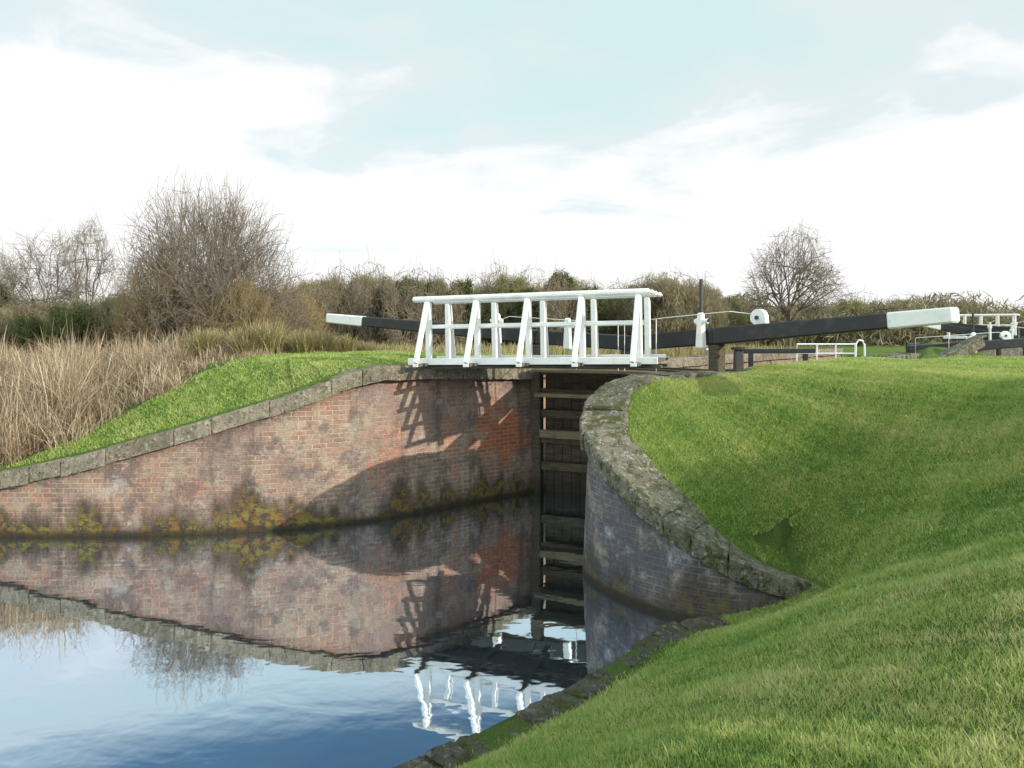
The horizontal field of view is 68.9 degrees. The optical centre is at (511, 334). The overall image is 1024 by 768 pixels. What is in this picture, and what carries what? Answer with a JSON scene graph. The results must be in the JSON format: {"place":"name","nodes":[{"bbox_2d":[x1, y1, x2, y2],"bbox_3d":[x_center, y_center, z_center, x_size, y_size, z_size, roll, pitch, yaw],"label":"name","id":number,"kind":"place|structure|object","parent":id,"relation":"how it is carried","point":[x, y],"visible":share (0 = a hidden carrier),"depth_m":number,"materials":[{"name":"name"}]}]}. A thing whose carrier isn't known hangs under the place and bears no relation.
{"place":"outdoors","nodes":[
{"label":"outdoors","id":0,"kind":"place"},
{"bbox_2d":[0,489,683,767],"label":"water","id":1,"kind":"structure","parent":0,"point":[390,642],"depth_m":8.03,"materials":[{"name":"blue liquid"}]},
{"bbox_2d":[579,352,920,619],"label":"retaining wall","id":2,"kind":"structure","parent":1,"relation":"in","point":[655,541],"depth_m":8.95,"materials":[{"name":"grey stone"}]},
{"bbox_2d":[731,347,745,371],"bbox_3d":[3.864,0.555,12.739,0.200,0.670,0.190,0,0,0],"label":"mooring bollard","id":3,"kind":"object","parent":2,"relation":"on","point":[738,359],"visible":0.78,"depth_m":12.67,"materials":[{"name":"metal"}]},
{"bbox_2d":[618,279,959,374],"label":"lock gate","id":4,"kind":"structure","parent":2,"relation":"attached to","point":[717,339],"depth_m":12.27,"materials":[{"name":"black paint"}]},
{"bbox_2d":[905,313,1023,352],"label":"lock gate","id":5,"kind":"structure","parent":2,"relation":"attached to","point":[1006,340],"depth_m":25.39,"materials":[{"name":"black paint"}]},
{"bbox_2d":[0,336,1023,767],"bbox_3d":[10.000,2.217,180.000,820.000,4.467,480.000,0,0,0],"label":"ground","id":6,"kind":"structure","parent":0,"point":[780,534],"depth_m":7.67,"materials":[{"name":"green plant"}]},
{"bbox_2d":[0,282,13,346],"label":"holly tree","id":7,"kind":"object","parent":6,"relation":"on","point":[3,299],"visible":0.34,"depth_m":30.13,"materials":[{"name":"green plant"}]},
{"bbox_2d":[0,252,21,308],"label":"ash tree","id":8,"kind":"object","parent":6,"relation":"on","point":[8,280],"visible":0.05,"depth_m":34.93,"materials":[{"name":"brown plant"}]},
{"bbox_2d":[0,247,48,311],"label":"ash tree","id":9,"kind":"object","parent":6,"relation":"on","point":[25,284],"visible":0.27,"depth_m":34.28,"materials":[{"name":"brown plant"}]},
{"bbox_2d":[6,309,47,357],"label":"ivy bush","id":10,"kind":"object","parent":6,"relation":"on","point":[22,336],"visible":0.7,"depth_m":25.78,"materials":[{"name":"green plant"}]},
{"bbox_2d":[0,303,56,357],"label":"bramble thicket","id":11,"kind":"object","parent":6,"relation":"on","point":[6,317],"visible":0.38,"depth_m":28.18,"materials":[{"name":"green plant"}]},
{"bbox_2d":[0,298,84,356],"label":"bramble thicket","id":12,"kind":"object","parent":6,"relation":"on","point":[43,313],"visible":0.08,"depth_m":29.34,"materials":[{"name":"green plant"}]},
{"bbox_2d":[0,218,93,336],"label":"ash tree","id":13,"kind":"object","parent":6,"relation":"on","point":[78,291],"visible":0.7,"depth_m":29.84,"materials":[{"name":"brown plant"}]},
{"bbox_2d":[37,298,100,352],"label":"ivy bush","id":14,"kind":"object","parent":6,"relation":"on","point":[77,314],"visible":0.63,"depth_m":25.82,"materials":[{"name":"green plant"}]},
{"bbox_2d":[40,208,125,305],"bbox_3d":[-18.122,-2.214,32.091,3.662,6.866,3.595,0,0,21],"label":"ash tree","id":15,"kind":"object","parent":6,"relation":"on","point":[86,258],"visible":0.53,"depth_m":31.73,"materials":[{"name":"brown plant"}]},
{"bbox_2d":[43,295,126,349],"bbox_3d":[-15.371,-0.165,28.043,3.880,2.720,3.882,0,0,-44],"label":"bramble thicket","id":16,"kind":"object","parent":6,"relation":"on","point":[93,306],"visible":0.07,"depth_m":27.34,"materials":[{"name":"green plant"}]},
{"bbox_2d":[86,290,144,352],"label":"bramble thicket","id":17,"kind":"object","parent":6,"relation":"on","point":[107,309],"visible":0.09,"depth_m":25.97,"materials":[{"name":"green plant"}]},
{"bbox_2d":[106,228,198,351],"bbox_3d":[-11.057,-0.760,23.100,2.849,5.124,2.972,0,0,-40],"label":"willow shrub","id":18,"kind":"object","parent":6,"relation":"on","point":[120,301],"visible":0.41,"depth_m":22.53,"materials":[{"name":"brown plant"}]},
{"bbox_2d":[128,275,211,345],"bbox_3d":[-11.405,-0.461,25.944,3.611,3.271,3.847,0,0,-7],"label":"scrub bush","id":19,"kind":"object","parent":6,"relation":"on","point":[180,317],"depth_m":25.02,"materials":[{"name":"brown plant"}]},
{"bbox_2d":[0,313,341,466],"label":"reed bed","id":20,"kind":"object","parent":6,"relation":"on","point":[63,395],"visible":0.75,"depth_m":14.91,"materials":[{"name":"beige plant"}]},
{"bbox_2d":[172,324,227,359],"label":"sedge tussock","id":21,"kind":"object","parent":6,"relation":"on","point":[202,340],"visible":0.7,"depth_m":16.80,"materials":[{"name":"plant"}]},
{"bbox_2d":[104,164,322,349],"bbox_3d":[-9.546,-1.574,23.998,6.193,7.497,6.277,0,0,36],"label":"willow tree","id":22,"kind":"object","parent":6,"relation":"on","point":[220,266],"visible":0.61,"depth_m":22.95,"materials":[{"name":"brown plant"}]},
{"bbox_2d":[208,325,241,346],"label":"sedge tussock","id":23,"kind":"object","parent":6,"relation":"on","point":[218,333],"visible":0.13,"depth_m":17.90,"materials":[{"name":"plant"}]},
{"bbox_2d":[172,264,303,344],"bbox_3d":[-8.229,-0.270,22.396,3.294,3.941,3.436,0,0,31],"label":"willow shrub","id":24,"kind":"object","parent":6,"relation":"on","point":[244,298],"visible":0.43,"depth_m":22.10,"materials":[{"name":"brown plant"}]},
{"bbox_2d":[222,328,267,355],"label":"sedge tussock","id":25,"kind":"object","parent":6,"relation":"on","point":[244,343],"visible":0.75,"depth_m":16.73,"materials":[{"name":"plant"}]},
{"bbox_2d":[235,316,299,353],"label":"sedge tussock","id":26,"kind":"object","parent":6,"relation":"on","point":[272,342],"visible":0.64,"depth_m":17.01,"materials":[{"name":"plant"}]},
{"bbox_2d":[281,334,292,352],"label":"sedge tussock","id":27,"kind":"object","parent":6,"relation":"on","point":[287,347],"visible":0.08,"depth_m":18.02,"materials":[{"name":"plant"}]},
{"bbox_2d":[273,287,322,332],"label":"scrub bush","id":28,"kind":"object","parent":6,"relation":"on","point":[305,310],"visible":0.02,"depth_m":29.12,"materials":[{"name":"brown plant"}]},
{"bbox_2d":[268,269,331,336],"bbox_3d":[-7.638,-0.339,25.882,3.025,3.919,3.156,0,0,-26],"label":"willow shrub","id":29,"kind":"object","parent":6,"relation":"on","point":[319,325],"visible":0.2,"depth_m":25.92,"materials":[{"name":"brown plant"}]},
{"bbox_2d":[280,327,323,353],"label":"sedge tussock","id":30,"kind":"object","parent":6,"relation":"on","point":[302,343],"visible":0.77,"depth_m":17.23,"materials":[{"name":"plant"}]},
{"bbox_2d":[270,263,352,337],"bbox_3d":[-10.058,-0.998,36.228,3.890,5.330,4.104,0,0,-42],"label":"hawthorn tree","id":31,"kind":"object","parent":6,"relation":"on","point":[328,296],"visible":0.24,"depth_m":35.88,"materials":[{"name":"brown plant"}]},
{"bbox_2d":[289,277,348,339],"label":"scrub bush","id":32,"kind":"object","parent":6,"relation":"on","point":[316,290],"visible":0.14,"depth_m":37.84,"materials":[{"name":"brown plant"}]},
{"bbox_2d":[308,329,342,351],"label":"sedge tussock","id":33,"kind":"object","parent":6,"relation":"on","point":[327,344],"visible":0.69,"depth_m":17.46,"materials":[{"name":"plant"}]},
{"bbox_2d":[306,250,379,344],"bbox_3d":[-8.827,-1.318,37.781,3.965,6.036,4.183,0,0,18],"label":"hawthorn tree","id":34,"kind":"object","parent":6,"relation":"on","point":[366,334],"visible":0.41,"depth_m":37.71,"materials":[{"name":"brown plant"}]},
{"bbox_2d":[331,332,363,352],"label":"sedge tussock","id":35,"kind":"object","parent":6,"relation":"on","point":[347,345],"visible":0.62,"depth_m":17.89,"materials":[{"name":"plant"}]},
{"bbox_2d":[322,271,379,342],"bbox_3d":[-9.052,-1.088,39.913,4.640,4.647,4.642,0,0,23],"label":"bramble thicket","id":36,"kind":"object","parent":6,"relation":"on","point":[345,290],"visible":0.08,"depth_m":39.18,"materials":[{"name":"brown plant"}]},
{"bbox_2d":[340,255,401,344],"bbox_3d":[-7.174,-1.498,39.989,4.088,6.460,3.876,0,0,-12],"label":"hawthorn tree","id":37,"kind":"object","parent":6,"relation":"on","point":[373,293],"visible":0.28,"depth_m":39.33,"materials":[{"name":"brown plant"}]},
{"bbox_2d":[355,340,387,351],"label":"sedge tussock","id":38,"kind":"object","parent":6,"relation":"on","point":[369,346],"visible":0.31,"depth_m":18.32,"materials":[{"name":"plant"}]},
{"bbox_2d":[345,272,398,345],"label":"scrub bush","id":39,"kind":"object","parent":6,"relation":"on","point":[377,284],"visible":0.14,"depth_m":40.18,"materials":[{"name":"brown plant"}]},
{"bbox_2d":[376,279,417,346],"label":"bramble thicket","id":40,"kind":"object","parent":6,"relation":"on","point":[388,330],"depth_m":40.83,"materials":[{"name":"brown plant"}]},
{"bbox_2d":[381,274,427,345],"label":"holly tree","id":41,"kind":"object","parent":6,"relation":"on","point":[400,316],"visible":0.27,"depth_m":38.66,"materials":[{"name":"green plant"}]},
{"bbox_2d":[375,260,434,346],"bbox_3d":[-5.302,-1.059,36.172,2.951,5.512,3.113,0,0,-43],"label":"hawthorn tree","id":42,"kind":"object","parent":6,"relation":"on","point":[412,306],"visible":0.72,"depth_m":35.67,"materials":[{"name":"brown plant"}]},
{"bbox_2d":[395,256,441,345],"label":"hawthorn tree","id":43,"kind":"object","parent":6,"relation":"on","point":[421,274],"visible":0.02,"depth_m":43.82,"materials":[{"name":"brown plant"}]},
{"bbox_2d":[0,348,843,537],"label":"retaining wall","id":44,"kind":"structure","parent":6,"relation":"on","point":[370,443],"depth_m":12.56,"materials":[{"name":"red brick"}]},
{"bbox_2d":[326,313,630,493],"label":"lock gate","id":45,"kind":"structure","parent":44,"relation":"attached to","point":[566,392],"depth_m":15.34,"materials":[{"name":"black paint"}]},
{"bbox_2d":[408,288,667,368],"bbox_3d":[0.391,-0.062,13.314,4.567,1.322,1.782,-1,0,20],"label":"footbridge","id":46,"kind":"object","parent":44,"relation":"on","point":[636,357],"visible":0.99,"depth_m":13.11,"materials":[{"name":"white paint"}]},
{"bbox_2d":[416,278,447,345],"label":"holly tree","id":47,"kind":"object","parent":6,"relation":"on","point":[428,284],"visible":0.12,"depth_m":39.73,"materials":[{"name":"green plant"}]},
{"bbox_2d":[411,275,453,343],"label":"scrub bush","id":48,"kind":"object","parent":6,"relation":"on","point":[443,279],"visible":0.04,"depth_m":43.06,"materials":[{"name":"green plant"}]},
{"bbox_2d":[412,261,468,347],"bbox_3d":[-3.629,-1.044,36.831,3.033,5.270,3.200,0,0,17],"label":"hawthorn tree","id":49,"kind":"object","parent":6,"relation":"on","point":[454,313],"visible":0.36,"depth_m":36.90,"materials":[{"name":"brown plant"}]},
{"bbox_2d":[440,277,486,345],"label":"holly tree","id":50,"kind":"object","parent":6,"relation":"on","point":[464,286],"visible":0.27,"depth_m":38.67,"materials":[{"name":"green plant"}]},
{"bbox_2d":[456,269,493,342],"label":"hawthorn tree","id":51,"kind":"object","parent":6,"relation":"on","point":[478,282],"visible":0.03,"depth_m":45.80,"materials":[{"name":"brown plant"}]},
{"bbox_2d":[459,283,504,346],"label":"bramble thicket","id":52,"kind":"object","parent":6,"relation":"on","point":[486,307],"visible":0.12,"depth_m":43.48,"materials":[{"name":"green plant"}]},
{"bbox_2d":[478,258,528,343],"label":"hawthorn tree","id":53,"kind":"object","parent":6,"relation":"on","point":[493,276],"visible":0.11,"depth_m":45.53,"materials":[{"name":"brown plant"}]},
{"bbox_2d":[181,339,826,356],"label":"rough grass","id":54,"kind":"structure","parent":6,"relation":"on","point":[676,352],"depth_m":27.43,"materials":[{"name":"green plant"}]},
{"bbox_2d":[483,271,532,345],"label":"scrub bush","id":55,"kind":"object","parent":6,"relation":"on","point":[501,285],"visible":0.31,"depth_m":43.28,"materials":[{"name":"green plant"}]},
{"bbox_2d":[6,285,1023,347],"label":"hedge","id":56,"kind":"object","parent":6,"relation":"on","point":[898,336],"visible":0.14,"depth_m":47.55,"materials":[{"name":"plant"}]},
{"bbox_2d":[501,254,551,345],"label":"hawthorn tree","id":57,"kind":"object","parent":6,"relation":"on","point":[531,279],"visible":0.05,"depth_m":46.95,"materials":[{"name":"brown plant"}]},
{"bbox_2d":[511,286,551,346],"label":"holly tree","id":58,"kind":"object","parent":6,"relation":"on","point":[519,306],"visible":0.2,"depth_m":38.74,"materials":[{"name":"green plant"}]},
{"bbox_2d":[510,281,563,346],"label":"bramble thicket","id":59,"kind":"object","parent":6,"relation":"on","point":[538,288],"visible":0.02,"depth_m":42.62,"materials":[{"name":"green plant"}]},
{"bbox_2d":[532,253,590,346],"bbox_3d":[2.548,-1.183,37.998,3.137,5.842,2.974,0,0,-14],"label":"hawthorn tree","id":60,"kind":"object","parent":6,"relation":"on","point":[561,311],"visible":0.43,"depth_m":37.66,"materials":[{"name":"plant"}]},
{"bbox_2d":[544,268,578,346],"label":"holly tree","id":61,"kind":"object","parent":6,"relation":"on","point":[567,279],"visible":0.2,"depth_m":40.65,"materials":[{"name":"green plant"}]},
{"bbox_2d":[392,613,732,767],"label":"stone edging","id":62,"kind":"object","parent":6,"relation":"on","point":[458,752],"visible":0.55,"depth_m":6.45,"materials":[{"name":"grey stone"}]},
{"bbox_2d":[547,276,591,331],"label":"scrub bush","id":63,"kind":"object","parent":6,"relation":"on","point":[579,284],"visible":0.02,"depth_m":44.63,"materials":[{"name":"green plant"}]},
{"bbox_2d":[571,284,611,333],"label":"holly tree","id":64,"kind":"object","parent":6,"relation":"on","point":[601,305],"visible":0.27,"depth_m":39.78,"materials":[{"name":"green plant"}]},
{"bbox_2d":[580,268,611,320],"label":"hawthorn tree","id":65,"kind":"object","parent":6,"relation":"on","point":[593,284],"visible":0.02,"depth_m":46.09,"materials":[{"name":"brown plant"}]},
{"bbox_2d":[586,288,625,333],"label":"bramble thicket","id":66,"kind":"object","parent":6,"relation":"on","point":[607,302],"visible":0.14,"depth_m":42.85,"materials":[{"name":"green plant"}]},
{"bbox_2d":[597,275,628,334],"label":"hawthorn tree","id":67,"kind":"object","parent":6,"relation":"on","point":[610,289],"visible":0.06,"depth_m":44.91,"materials":[{"name":"brown plant"}]},
{"bbox_2d":[605,282,655,334],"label":"scrub bush","id":68,"kind":"object","parent":6,"relation":"on","point":[617,304],"visible":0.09,"depth_m":42.47,"materials":[{"name":"green plant"}]},
{"bbox_2d":[609,269,656,334],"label":"hawthorn tree","id":69,"kind":"object","parent":6,"relation":"on","point":[633,282],"visible":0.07,"depth_m":41.49,"materials":[{"name":"brown plant"}]},
{"bbox_2d":[616,270,698,333],"bbox_3d":[7.891,-1.147,39.936,4.682,4.687,4.680,0,0,39],"label":"bramble thicket","id":70,"kind":"object","parent":6,"relation":"on","point":[665,286],"visible":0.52,"depth_m":38.88,"materials":[{"name":"green plant"}]},
{"bbox_2d":[648,265,714,331],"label":"hawthorn tree","id":71,"kind":"object","parent":6,"relation":"on","point":[687,275],"visible":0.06,"depth_m":40.44,"materials":[{"name":"brown plant"}]},
{"bbox_2d":[663,278,732,348],"bbox_3d":[9.784,-0.961,39.910,4.208,4.214,4.210,0,0,32],"label":"bramble thicket","id":72,"kind":"object","parent":6,"relation":"on","point":[712,300],"visible":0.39,"depth_m":39.12,"materials":[{"name":"green plant"}]},
{"bbox_2d":[687,278,745,349],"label":"hawthorn tree","id":73,"kind":"object","parent":6,"relation":"on","point":[722,311],"visible":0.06,"depth_m":41.88,"materials":[{"name":"brown plant"}]},
{"bbox_2d":[710,296,749,346],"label":"scrub bush","id":74,"kind":"object","parent":6,"relation":"on","point":[742,320],"visible":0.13,"depth_m":43.34,"materials":[{"name":"green plant"}]},
{"bbox_2d":[743,348,815,366],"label":"timber beam","id":75,"kind":"structure","parent":6,"relation":"on","point":[750,352],"depth_m":23.92,"materials":[{"name":"black paint"}]},
{"bbox_2d":[736,221,853,348],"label":"oak tree","id":76,"kind":"object","parent":6,"relation":"on","point":[782,308],"visible":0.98,"depth_m":41.77,"materials":[{"name":"brown plant"}]},
{"bbox_2d":[796,339,865,359],"bbox_3d":[11.227,0.665,26.291,2.505,0.972,0.265,0,0,3],"label":"guard rail","id":77,"kind":"object","parent":6,"relation":"on","point":[855,348],"visible":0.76,"depth_m":26.20,"materials":[{"name":"white metal"}]},
{"bbox_2d":[823,298,871,343],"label":"scrub bush","id":78,"kind":"object","parent":6,"relation":"on","point":[863,310],"visible":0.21,"depth_m":49.30,"materials":[{"name":"green plant"}]},
{"bbox_2d":[829,288,888,342],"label":"hawthorn tree","id":79,"kind":"object","parent":6,"relation":"on","point":[862,301],"visible":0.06,"depth_m":51.94,"materials":[{"name":"plant"}]},
{"bbox_2d":[892,298,912,307],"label":"scrub bush","id":80,"kind":"object","parent":6,"relation":"on","point":[903,302],"visible":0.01,"depth_m":61.81,"materials":[{"name":"green plant"}]},
{"bbox_2d":[881,287,938,306],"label":"hawthorn tree","id":81,"kind":"object","parent":6,"relation":"on","point":[906,298],"visible":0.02,"depth_m":59.82,"materials":[{"name":"brown plant"}]},
{"bbox_2d":[938,335,986,356],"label":"ramp wall","id":82,"kind":"structure","parent":6,"relation":"on","point":[972,344],"depth_m":24.45,"materials":[{"name":"stone"}]},
{"bbox_2d":[908,342,1022,355],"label":"lock wall","id":83,"kind":"structure","parent":6,"relation":"on","point":[1018,351],"depth_m":28.12,"materials":[{"name":"brown brick"}]},
{"bbox_2d":[925,322,1023,356],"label":"lock gate","id":84,"kind":"structure","parent":6,"relation":"on","point":[960,330],"depth_m":27.05,"materials":[{"name":"black paint"}]},
{"bbox_2d":[942,314,1019,339],"bbox_3d":[22.654,-0.340,36.068,3.197,1.256,1.426,0,0,27],"label":"footbridge","id":85,"kind":"object","parent":6,"relation":"on","point":[963,337],"visible":0.37,"depth_m":35.98,"materials":[{"name":"white paint"}]},
{"bbox_2d":[949,320,1023,335],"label":"lock gate","id":86,"kind":"structure","parent":6,"relation":"on","point":[1017,331],"depth_m":31.87,"materials":[{"name":"black paint"}]},
{"bbox_2d":[997,302,1023,311],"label":"hawthorn tree","id":87,"kind":"object","parent":6,"relation":"on","point":[1012,306],"visible":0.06,"depth_m":69.18,"materials":[{"name":"brown plant"}]},
{"bbox_2d":[0,0,1023,311],"label":"sky","id":88,"kind":"structure","parent":0,"point":[614,139],"materials":[{"name":"white"}]}
]}

